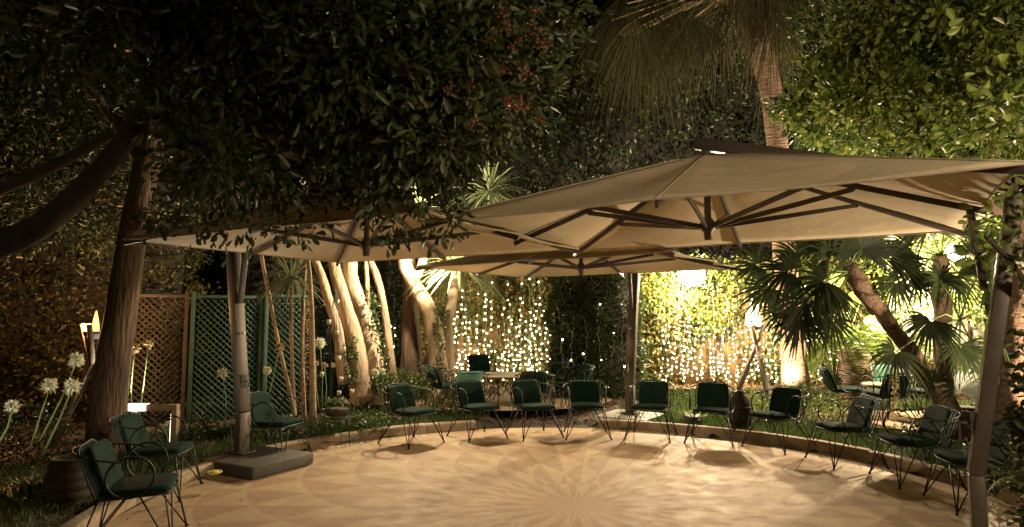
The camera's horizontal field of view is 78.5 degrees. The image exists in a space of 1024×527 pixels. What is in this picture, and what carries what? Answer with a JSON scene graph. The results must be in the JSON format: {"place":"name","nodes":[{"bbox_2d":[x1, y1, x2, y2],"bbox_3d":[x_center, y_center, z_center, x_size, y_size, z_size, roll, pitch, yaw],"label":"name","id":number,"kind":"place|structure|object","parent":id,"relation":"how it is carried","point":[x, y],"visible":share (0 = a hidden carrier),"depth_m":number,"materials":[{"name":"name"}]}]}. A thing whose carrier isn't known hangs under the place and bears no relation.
{"place":"outdoors","nodes":[
{"label":"outdoors","id":0,"kind":"place"},
{"bbox_2d":[386,392,611,410],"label":"back patio","id":1,"kind":"structure","parent":0,"point":[505,403],"depth_m":11.72,"materials":[{"name":"beige stone"}]},
{"bbox_2d":[399,259,427,399],"bbox_3d":[-1.917,0.806,12.378,0.633,3.730,0.627,0,-5,0],"label":"ficus tree","id":2,"kind":"object","parent":1,"relation":"on","point":[411,348],"visible":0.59,"depth_m":12.18,"materials":[{"name":"brown plant"}]},
{"bbox_2d":[398,153,529,402],"bbox_3d":[-0.829,0.148,11.816,3.041,4.890,2.475,2,-5,-25],"label":"yucca tree","id":3,"kind":"object","parent":1,"relation":"on","point":[412,277],"visible":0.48,"depth_m":11.73,"materials":[{"name":"beige plant"}]},
{"bbox_2d":[342,286,449,399],"bbox_3d":[-2.022,1.441,11.331,1.825,2.081,1.350,0,-5,0],"label":"trunk ivy","id":4,"kind":"object","parent":3,"relation":"attached to","point":[422,382],"visible":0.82,"depth_m":11.11,"materials":[{"name":"green plant"}]},
{"bbox_2d":[464,354,499,394],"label":"garden chair","id":5,"kind":"object","parent":1,"relation":"on","point":[480,362],"visible":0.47,"depth_m":13.05,"materials":[{"name":"metal"}]},
{"bbox_2d":[483,372,520,404],"bbox_3d":[-0.150,2.310,11.596,1.060,0.526,1.060,0,-5,0],"label":"round table","id":6,"kind":"object","parent":1,"relation":"on","point":[502,375],"visible":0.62,"depth_m":11.45,"materials":[{"name":"stone"}]},
{"bbox_2d":[534,356,569,401],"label":"garden chair","id":7,"kind":"object","parent":1,"relation":"on","point":[560,360],"visible":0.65,"depth_m":12.17,"materials":[{"name":"metal"}]},
{"bbox_2d":[549,363,595,411],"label":"garden chair","id":8,"kind":"object","parent":1,"relation":"on","point":[584,371],"visible":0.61,"depth_m":11.33,"materials":[{"name":"fabric"}]},
{"bbox_2d":[0,384,1016,526],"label":"ground","id":9,"kind":"structure","parent":0,"point":[492,422],"depth_m":9.88,"materials":[{"name":"green plant"}]},
{"bbox_2d":[0,481,27,503],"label":"strap leaf clump","id":10,"kind":"object","parent":9,"relation":"on","point":[4,493],"visible":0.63,"depth_m":5.51,"materials":[{"name":"green plant"}]},
{"bbox_2d":[0,399,21,441],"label":"globe flower","id":11,"kind":"object","parent":10,"relation":"on","point":[14,403],"visible":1,"depth_m":5.60,"materials":[{"name":"white plant"}]},
{"bbox_2d":[0,474,43,503],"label":"strap leaf clump","id":12,"kind":"object","parent":9,"relation":"on","point":[32,485],"visible":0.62,"depth_m":5.69,"materials":[{"name":"green plant"}]},
{"bbox_2d":[30,377,57,447],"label":"globe flower","id":13,"kind":"object","parent":12,"relation":"on","point":[52,382],"visible":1,"depth_m":5.80,"materials":[{"name":"white plant"}]},
{"bbox_2d":[39,352,84,441],"bbox_3d":[-4.245,1.250,5.915,0.378,0.846,0.184,0,-5,0],"label":"globe flower","id":14,"kind":"object","parent":12,"relation":"on","point":[74,359],"visible":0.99,"depth_m":5.91,"materials":[{"name":"white plant"}]},
{"bbox_2d":[0,393,117,472],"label":"bush","id":15,"kind":"object","parent":9,"relation":"on","point":[26,454],"visible":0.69,"depth_m":6.97,"materials":[{"name":"green plant"}]},
{"bbox_2d":[41,378,83,455],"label":"globe flower","id":16,"kind":"object","parent":9,"relation":"on","point":[69,384],"visible":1,"depth_m":5.61,"materials":[{"name":"white plant"}]},
{"bbox_2d":[42,453,97,508],"bbox_3d":[-3.938,1.951,5.613,0.424,0.439,0.424,0,-5,0],"label":"plant pot","id":17,"kind":"object","parent":9,"relation":"on","point":[65,481],"visible":0.66,"depth_m":5.46,"materials":[{"name":"brown ceramic"}]},
{"bbox_2d":[47,311,99,448],"bbox_3d":[-5.406,1.492,8.173,0.714,1.765,0.797,-1,-5,15],"label":"garden torch","id":18,"kind":"object","parent":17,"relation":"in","point":[90,333],"visible":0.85,"depth_m":8.11,"materials":[{"name":"brown wood"}]},
{"bbox_2d":[0,8,177,143],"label":"background tree","id":19,"kind":"object","parent":9,"relation":"on","point":[43,96],"visible":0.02,"depth_m":14.96,"materials":[{"name":"green plant"}]},
{"bbox_2d":[0,97,223,429],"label":"leafy hedge","id":20,"kind":"object","parent":9,"relation":"on","point":[47,309],"visible":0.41,"depth_m":9.92,"materials":[{"name":"green plant"}]},
{"bbox_2d":[131,343,141,402],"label":"globe flower","id":21,"kind":"object","parent":9,"relation":"on","point":[136,347],"visible":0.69,"depth_m":8.41,"materials":[{"name":"plant"}]},
{"bbox_2d":[139,340,154,413],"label":"globe flower","id":22,"kind":"object","parent":9,"relation":"on","point":[149,343],"visible":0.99,"depth_m":8.41,"materials":[{"name":"plant"}]},
{"bbox_2d":[128,403,179,441],"bbox_3d":[-4.700,2.104,8.198,0.668,0.531,0.110,0,-5,0],"label":"frame lamp","id":23,"kind":"object","parent":9,"relation":"on","point":[174,421],"visible":0.68,"depth_m":8.17,"materials":[{"name":"brown wood"}]},
{"bbox_2d":[128,291,189,424],"bbox_3d":[-5.486,1.483,9.684,0.823,2.120,0.060,2,-5,-27],"label":"lattice fence","id":24,"kind":"object","parent":9,"relation":"on","point":[183,358],"visible":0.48,"depth_m":9.72,"materials":[{"name":"brown wood"}]},
{"bbox_2d":[147,421,187,437],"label":"strap leaf clump","id":25,"kind":"object","parent":9,"relation":"on","point":[161,431],"visible":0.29,"depth_m":8.73,"materials":[{"name":"green plant"}]},
{"bbox_2d":[158,412,225,442],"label":"bush","id":26,"kind":"object","parent":9,"relation":"on","point":[192,429],"visible":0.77,"depth_m":8.48,"materials":[{"name":"green plant"}]},
{"bbox_2d":[0,0,414,453],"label":"leaning tree","id":27,"kind":"object","parent":9,"relation":"on","point":[109,392],"visible":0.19,"depth_m":7.63,"materials":[{"name":"brown plant"}]},
{"bbox_2d":[201,423,234,438],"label":"strap leaf clump","id":28,"kind":"object","parent":9,"relation":"on","point":[230,429],"visible":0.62,"depth_m":8.67,"materials":[{"name":"green plant"}]},
{"bbox_2d":[217,368,229,425],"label":"globe flower","id":29,"kind":"object","parent":28,"relation":"on","point":[222,371],"visible":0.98,"depth_m":8.78,"materials":[{"name":"white plant"}]},
{"bbox_2d":[186,291,263,421],"bbox_3d":[-4.614,1.521,10.133,1.086,2.120,0.060,3,-6,-32],"label":"lattice fence","id":30,"kind":"object","parent":9,"relation":"on","point":[194,296],"visible":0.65,"depth_m":10.04,"materials":[{"name":"green wood"}]},
{"bbox_2d":[0,402,479,526],"bbox_3d":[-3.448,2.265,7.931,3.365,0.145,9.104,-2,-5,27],"label":"grass","id":31,"kind":"structure","parent":9,"relation":"on","point":[21,506],"depth_m":7.15,"materials":[{"name":"green plant"}]},
{"bbox_2d":[230,186,329,424],"bbox_3d":[-3.502,0.532,9.515,1.876,3.753,1.249,0,-5,0],"label":"dracaena","id":32,"kind":"object","parent":31,"relation":"on","point":[292,276],"visible":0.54,"depth_m":9.34,"materials":[{"name":"plant"}]},
{"bbox_2d":[296,298,311,416],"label":"dry seed stalk","id":33,"kind":"object","parent":32,"relation":"hanging from","point":[303,388],"visible":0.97,"depth_m":9.07,"materials":[{"name":"brown plant"}]},
{"bbox_2d":[250,428,280,440],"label":"strap leaf clump","id":34,"kind":"object","parent":9,"relation":"on","point":[264,434],"visible":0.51,"depth_m":8.37,"materials":[{"name":"green plant"}]},
{"bbox_2d":[261,292,334,416],"bbox_3d":[-3.644,1.558,10.757,1.211,2.150,0.060,4,-6,-37],"label":"lattice fence","id":35,"kind":"object","parent":9,"relation":"on","point":[265,363],"visible":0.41,"depth_m":10.68,"materials":[{"name":"green wood"}]},
{"bbox_2d":[185,182,415,399],"bbox_3d":[-4.965,0.504,12.941,6.386,4.915,2.436,1,-5,-9],"label":"tall hedge","id":36,"kind":"object","parent":9,"relation":"on","point":[214,273],"visible":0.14,"depth_m":12.57,"materials":[{"name":"green plant"}]},
{"bbox_2d":[272,412,331,438],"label":"bush","id":37,"kind":"object","parent":9,"relation":"on","point":[284,433],"visible":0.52,"depth_m":8.50,"materials":[{"name":"green plant"}]},
{"bbox_2d":[0,0,623,267],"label":"flowering tree","id":38,"kind":"object","parent":9,"relation":"on","point":[320,105],"visible":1,"depth_m":3.38,"materials":[{"name":"green plant"}]},
{"bbox_2d":[307,416,334,428],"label":"strap leaf clump","id":39,"kind":"object","parent":9,"relation":"on","point":[320,421],"visible":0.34,"depth_m":9.35,"materials":[{"name":"green plant"}]},
{"bbox_2d":[315,337,325,408],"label":"globe flower","id":40,"kind":"object","parent":39,"relation":"on","point":[320,342],"visible":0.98,"depth_m":9.60,"materials":[{"name":"white plant"}]},
{"bbox_2d":[317,289,353,421],"bbox_3d":[-2.901,1.472,10.212,0.667,2.112,0.666,2,-5,-22],"label":"tealight stand","id":41,"kind":"object","parent":9,"relation":"on","point":[343,348],"visible":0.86,"depth_m":10.14,"materials":[{"name":"metal"}]},
{"bbox_2d":[285,177,388,404],"bbox_3d":[-3.305,-0.104,11.333,2.310,5.256,1.869,0,-5,0],"label":"ficus tree","id":42,"kind":"object","parent":9,"relation":"on","point":[353,310],"visible":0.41,"depth_m":11.05,"materials":[{"name":"beige plant"}]},
{"bbox_2d":[313,397,401,434],"bbox_3d":[-2.213,2.306,9.238,1.300,0.649,1.001,0,-5,0],"label":"bush","id":43,"kind":"object","parent":9,"relation":"on","point":[380,415],"visible":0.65,"depth_m":9.08,"materials":[{"name":"green plant"}]},
{"bbox_2d":[364,261,396,383],"bbox_3d":[-2.831,0.401,12.068,1.460,4.153,1.362,0,-5,0],"label":"ficus tree","id":44,"kind":"object","parent":9,"relation":"on","point":[372,266],"visible":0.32,"depth_m":11.92,"materials":[{"name":"beige plant"}]},
{"bbox_2d":[422,365,457,410],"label":"garden chair","id":45,"kind":"object","parent":9,"relation":"on","point":[431,371],"visible":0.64,"depth_m":10.93,"materials":[{"name":"fabric"}]},
{"bbox_2d":[416,387,465,416],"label":"bush","id":46,"kind":"object","parent":9,"relation":"on","point":[442,407],"visible":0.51,"depth_m":10.44,"materials":[{"name":"green plant"}]},
{"bbox_2d":[449,370,489,415],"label":"garden chair","id":47,"kind":"object","parent":9,"relation":"on","point":[477,375],"visible":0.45,"depth_m":10.54,"materials":[{"name":"fabric"}]},
{"bbox_2d":[328,396,680,423],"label":"grass","id":48,"kind":"structure","parent":9,"relation":"on","point":[548,417],"depth_m":10.81,"materials":[{"name":"green plant"}]},
{"bbox_2d":[515,371,555,418],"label":"garden chair","id":49,"kind":"object","parent":9,"relation":"on","point":[539,376],"visible":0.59,"depth_m":10.50,"materials":[{"name":"metal"}]},
{"bbox_2d":[254,0,879,258],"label":"tall hedge","id":50,"kind":"object","parent":9,"relation":"on","point":[545,169],"visible":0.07,"depth_m":16.22,"materials":[{"name":"green plant"}]},
{"bbox_2d":[415,248,742,422],"bbox_3d":[1.143,1.001,9.585,4.020,3.103,3.352,-3,-6,34],"label":"cantilever parasol","id":51,"kind":"object","parent":9,"relation":"on","point":[633,264],"visible":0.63,"depth_m":10.03,"materials":[{"name":"fabric"}]},
{"bbox_2d":[540,273,653,398],"bbox_3d":[1.686,0.882,12.934,2.258,3.882,1.588,0,-5,0],"label":"clipped hedge","id":52,"kind":"object","parent":9,"relation":"on","point":[578,298],"visible":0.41,"depth_m":12.50,"materials":[{"name":"green plant"}]},
{"bbox_2d":[395,259,887,384],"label":"garden wall","id":53,"kind":"structure","parent":9,"relation":"on","point":[694,380],"depth_m":14.51,"materials":[{"name":"stone"}]},
{"bbox_2d":[394,254,885,388],"bbox_3d":[2.949,1.342,14.355,12.649,3.257,0.670,0,-5,0],"label":"wall ivy","id":54,"kind":"object","parent":53,"relation":"attached to","point":[656,322],"depth_m":14.40,"materials":[{"name":"green plant"}]},
{"bbox_2d":[677,270,704,285],"bbox_3d":[3.997,0.218,13.991,0.595,0.576,0.282,-1,-5,16],"label":"floodlight","id":55,"kind":"object","parent":54,"relation":"attached to","point":[691,278],"visible":0.66,"depth_m":13.93,"materials":[{"name":"white"}]},
{"bbox_2d":[427,383,970,396],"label":"leaf litter","id":56,"kind":"object","parent":9,"relation":"on","point":[734,386],"visible":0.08,"depth_m":13.74,"materials":[{"name":"green plant"}]},
{"bbox_2d":[551,0,883,393],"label":"tall palm","id":57,"kind":"object","parent":9,"relation":"on","point":[756,32],"visible":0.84,"depth_m":12.99,"materials":[{"name":"green plant"}]},
{"bbox_2d":[728,391,751,428],"bbox_3d":[3.396,2.181,9.341,0.342,0.549,0.340,0,-5,0],"label":"woven lantern","id":58,"kind":"object","parent":9,"relation":"on","point":[741,411],"visible":0.77,"depth_m":9.22,"materials":[{"name":"wicker"}]},
{"bbox_2d":[726,387,770,423],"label":"bush","id":59,"kind":"object","parent":9,"relation":"on","point":[755,406],"visible":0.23,"depth_m":10.10,"materials":[{"name":"green plant"}]},
{"bbox_2d":[735,304,771,395],"bbox_3d":[5.001,1.732,12.706,0.797,1.894,0.714,1,-5,-11],"label":"garden torch","id":60,"kind":"object","parent":9,"relation":"on","point":[753,325],"visible":0.88,"depth_m":12.76,"materials":[{"name":"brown wood"}]},
{"bbox_2d":[762,375,832,413],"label":"bush","id":61,"kind":"object","parent":9,"relation":"on","point":[814,391],"visible":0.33,"depth_m":10.96,"materials":[{"name":"green plant"}]},
{"bbox_2d":[614,403,1018,487],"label":"grass","id":62,"kind":"structure","parent":9,"relation":"on","point":[711,419],"depth_m":8.88,"materials":[{"name":"green plant"}]},
{"bbox_2d":[668,387,975,410],"bbox_3d":[5.645,2.584,12.121,5.802,0.200,2.337,0,-5,0],"label":"ground cover","id":63,"kind":"object","parent":9,"relation":"on","point":[682,401],"visible":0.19,"depth_m":11.80,"materials":[{"name":"green plant"}]},
{"bbox_2d":[798,393,851,423],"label":"bush","id":64,"kind":"object","parent":9,"relation":"on","point":[824,412],"visible":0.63,"depth_m":9.59,"materials":[{"name":"green plant"}]},
{"bbox_2d":[720,236,969,441],"bbox_3d":[4.661,0.957,8.032,3.497,3.271,1.702,0,-5,0],"label":"fan palm","id":65,"kind":"object","parent":9,"relation":"on","point":[824,305],"visible":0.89,"depth_m":8.01,"materials":[{"name":"green plant"}]},
{"bbox_2d":[806,273,885,385],"bbox_3d":[6.396,1.289,12.048,1.585,2.292,0.565,0,-5,0],"label":"broad leaved plant","id":66,"kind":"object","parent":9,"relation":"on","point":[811,364],"visible":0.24,"depth_m":12.01,"materials":[{"name":"green plant"}]},
{"bbox_2d":[796,322,900,409],"bbox_3d":[6.296,1.860,11.372,1.959,1.610,2.405,-1,-5,9],"label":"cycad","id":67,"kind":"object","parent":9,"relation":"on","point":[861,359],"visible":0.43,"depth_m":11.26,"materials":[{"name":"green plant"}]},
{"bbox_2d":[760,0,1023,266],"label":"broadleaf tree","id":68,"kind":"object","parent":9,"relation":"on","point":[820,108],"visible":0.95,"depth_m":7.41,"materials":[{"name":"green plant"}]},
{"bbox_2d":[881,414,964,447],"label":"bush","id":69,"kind":"object","parent":9,"relation":"on","point":[901,430],"visible":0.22,"depth_m":8.02,"materials":[{"name":"green plant"}]},
{"bbox_2d":[859,215,1023,397],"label":"fan palm","id":70,"kind":"object","parent":9,"relation":"on","point":[945,304],"visible":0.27,"depth_m":9.47,"materials":[{"name":"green plant"}]},
{"bbox_2d":[885,192,1002,393],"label":"garden wall","id":71,"kind":"structure","parent":9,"relation":"on","point":[978,332],"depth_m":13.07,"materials":[{"name":"stone"}]},
{"bbox_2d":[945,244,968,260],"bbox_3d":[7.954,-0.151,11.194,0.368,0.410,0.292,0,-5,0],"label":"floodlight","id":72,"kind":"object","parent":71,"relation":"attached to","point":[951,248],"visible":0.47,"depth_m":11.18,"materials":[{"name":"white"}]},
{"bbox_2d":[866,248,1023,462],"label":"fan palm","id":73,"kind":"object","parent":9,"relation":"on","point":[966,353],"visible":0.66,"depth_m":7.43,"materials":[{"name":"green plant"}]},
{"bbox_2d":[889,367,899,421],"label":"dry seed stalk","id":74,"kind":"object","parent":73,"relation":"hanging from","point":[894,398],"visible":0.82,"depth_m":7.74,"materials":[{"name":"brown plant"}]},
{"bbox_2d":[945,405,974,440],"bbox_3d":[6.207,2.168,8.532,0.444,0.420,0.444,1,-5,-17],"label":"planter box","id":75,"kind":"object","parent":9,"relation":"on","point":[966,409],"visible":0.14,"depth_m":8.34,"materials":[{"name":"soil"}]},
{"bbox_2d":[946,5,1023,526],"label":"glossy shrub","id":76,"kind":"object","parent":9,"relation":"on","point":[1016,421],"visible":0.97,"depth_m":4.32,"materials":[{"name":"green plant"}]},
{"bbox_2d":[954,436,1023,495],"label":"bush","id":77,"kind":"object","parent":9,"relation":"on","point":[989,481],"visible":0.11,"depth_m":6.11,"materials":[{"name":"green plant"}]},
{"bbox_2d":[958,175,1022,317],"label":"leafy hedge","id":78,"kind":"object","parent":9,"relation":"on","point":[999,217],"visible":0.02,"depth_m":10.63,"materials":[{"name":"green plant"}]},
{"bbox_2d":[986,443,1023,499],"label":"drooping shrub","id":79,"kind":"object","parent":9,"relation":"on","point":[1022,469],"visible":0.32,"depth_m":4.95,"materials":[{"name":"green plant"}]},
{"bbox_2d":[0,0,1023,236],"label":"sky","id":80,"kind":"structure","parent":0,"point":[599,3],"materials":[{"name":"black"}]},
{"bbox_2d":[104,428,1020,526],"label":"terrace","id":81,"kind":"structure","parent":0,"point":[553,477],"depth_m":6.37,"materials":[{"name":"beige stone"}]},
{"bbox_2d":[71,439,188,526],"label":"garden chair","id":82,"kind":"object","parent":81,"relation":"on","point":[101,462],"visible":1,"depth_m":4.74,"materials":[{"name":"metal"}]},
{"bbox_2d":[109,411,202,501],"bbox_3d":[-3.573,1.887,6.241,0.772,0.792,0.695,1,-5,-9],"label":"garden chair","id":83,"kind":"object","parent":81,"relation":"on","point":[132,428],"visible":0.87,"depth_m":6.12,"materials":[{"name":"metal"}]},
{"bbox_2d":[60,420,475,526],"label":"kerb","id":84,"kind":"structure","parent":81,"relation":"on","point":[82,518],"depth_m":8.25,"materials":[{"name":"stone"}]},
{"bbox_2d":[250,391,312,452],"bbox_3d":[-3.010,2.025,7.867,0.772,0.792,0.695,-1,-5,14],"label":"garden chair","id":85,"kind":"object","parent":81,"relation":"on","point":[263,413],"visible":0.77,"depth_m":7.85,"materials":[{"name":"fabric"}]},
{"bbox_2d":[309,407,361,445],"bbox_3d":[-2.473,2.271,8.800,0.732,0.461,0.733,0,-5,0],"label":"wire stand","id":86,"kind":"object","parent":81,"relation":"on","point":[336,411],"visible":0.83,"depth_m":8.69,"materials":[{"name":"metal"}]},
{"bbox_2d":[321,396,353,409],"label":"strap leaf clump","id":87,"kind":"object","parent":86,"relation":"on","point":[334,401],"visible":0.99,"depth_m":8.76,"materials":[{"name":"green plant"}]},
{"bbox_2d":[123,179,578,479],"bbox_3d":[-1.752,0.691,6.783,4.136,3.248,3.026,-3,-5,28],"label":"cantilever parasol","id":88,"kind":"object","parent":81,"relation":"on","point":[350,242],"visible":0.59,"depth_m":7.36,"materials":[{"name":"fabric"}]},
{"bbox_2d":[377,383,444,449],"bbox_3d":[-1.440,2.104,8.798,0.772,0.792,0.695,-4,-6,40],"label":"garden chair","id":89,"kind":"object","parent":81,"relation":"on","point":[400,399],"visible":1,"depth_m":8.78,"materials":[{"name":"fabric"}]},
{"bbox_2d":[446,380,507,442],"bbox_3d":[-0.537,2.140,9.223,0.695,0.792,0.772,3,-6,-34],"label":"garden chair","id":90,"kind":"object","parent":81,"relation":"on","point":[471,396],"visible":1,"depth_m":9.27,"materials":[{"name":"fabric"}]},
{"bbox_2d":[506,379,563,441],"bbox_3d":[0.305,2.149,9.325,0.695,0.792,0.772,2,-5,-23],"label":"garden chair","id":91,"kind":"object","parent":81,"relation":"on","point":[527,394],"visible":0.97,"depth_m":9.41,"materials":[{"name":"fabric"}]},
{"bbox_2d":[563,379,611,439],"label":"garden chair","id":92,"kind":"object","parent":81,"relation":"on","point":[584,394],"visible":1,"depth_m":9.47,"materials":[{"name":"fabric"}]},
{"bbox_2d":[624,379,677,442],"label":"garden chair","id":93,"kind":"object","parent":81,"relation":"on","point":[653,394],"visible":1,"depth_m":9.33,"materials":[{"name":"fabric"}]},
{"bbox_2d":[684,381,736,446],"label":"garden chair","id":94,"kind":"object","parent":81,"relation":"on","point":[713,397],"visible":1,"depth_m":9.04,"materials":[{"name":"fabric"}]},
{"bbox_2d":[425,137,1023,526],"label":"cantilever parasol","id":95,"kind":"object","parent":81,"relation":"on","point":[725,192],"visible":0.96,"depth_m":5.18,"materials":[{"name":"fabric"}]},
{"bbox_2d":[741,385,809,454],"bbox_3d":[3.599,2.075,8.452,0.772,0.792,0.695,3,-6,-33],"label":"garden chair","id":96,"kind":"object","parent":81,"relation":"on","point":[785,402],"visible":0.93,"depth_m":8.45,"materials":[{"name":"fabric"}]},
{"bbox_2d":[598,419,1023,506],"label":"kerb","id":97,"kind":"structure","parent":81,"relation":"on","point":[860,454],"depth_m":8.12,"materials":[{"name":"stone"}]},
{"bbox_2d":[804,394,889,469],"bbox_3d":[4.045,1.998,7.551,0.772,0.792,0.695,0,-5,-2],"label":"garden chair","id":98,"kind":"object","parent":81,"relation":"on","point":[859,415],"visible":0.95,"depth_m":7.43,"materials":[{"name":"metal"}]},
{"bbox_2d":[868,405,967,490],"bbox_3d":[4.344,1.926,6.700,0.772,0.792,0.695,0,-5,5],"label":"garden chair","id":99,"kind":"object","parent":81,"relation":"on","point":[935,420],"visible":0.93,"depth_m":6.59,"materials":[{"name":"metal"}]},
{"bbox_2d":[922,419,1023,515],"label":"garden chair","id":100,"kind":"object","parent":81,"relation":"on","point":[956,457],"visible":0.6,"depth_m":5.80,"materials":[{"name":"metal"}]},
{"bbox_2d":[808,411,921,429],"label":"path","id":101,"kind":"structure","parent":0,"point":[904,418],"depth_m":9.88,"materials":[{"name":"beige stone"}]},
{"bbox_2d":[814,366,873,419],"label":"garden chair","id":102,"kind":"object","parent":101,"relation":"on","point":[829,381],"visible":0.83,"depth_m":10.14,"materials":[{"name":"fabric"}]},
{"bbox_2d":[862,382,901,416],"bbox_3d":[6.150,2.251,10.397,0.680,0.505,0.680,0,-5,0],"label":"round table","id":103,"kind":"object","parent":101,"relation":"on","point":[870,384],"visible":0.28,"depth_m":10.32,"materials":[{"name":"metal"}]},
{"bbox_2d":[859,372,919,426],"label":"garden chair","id":104,"kind":"object","parent":101,"relation":"on","point":[883,393],"visible":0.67,"depth_m":9.35,"materials":[{"name":"metal"}]},
{"bbox_2d":[866,364,923,414],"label":"garden chair","id":105,"kind":"object","parent":101,"relation":"on","point":[880,379],"visible":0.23,"depth_m":10.83,"materials":[{"name":"fabric"}]},
{"bbox_2d":[888,371,927,416],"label":"garden chair","id":106,"kind":"object","parent":101,"relation":"on","point":[918,391],"visible":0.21,"depth_m":9.86,"materials":[{"name":"metal"}]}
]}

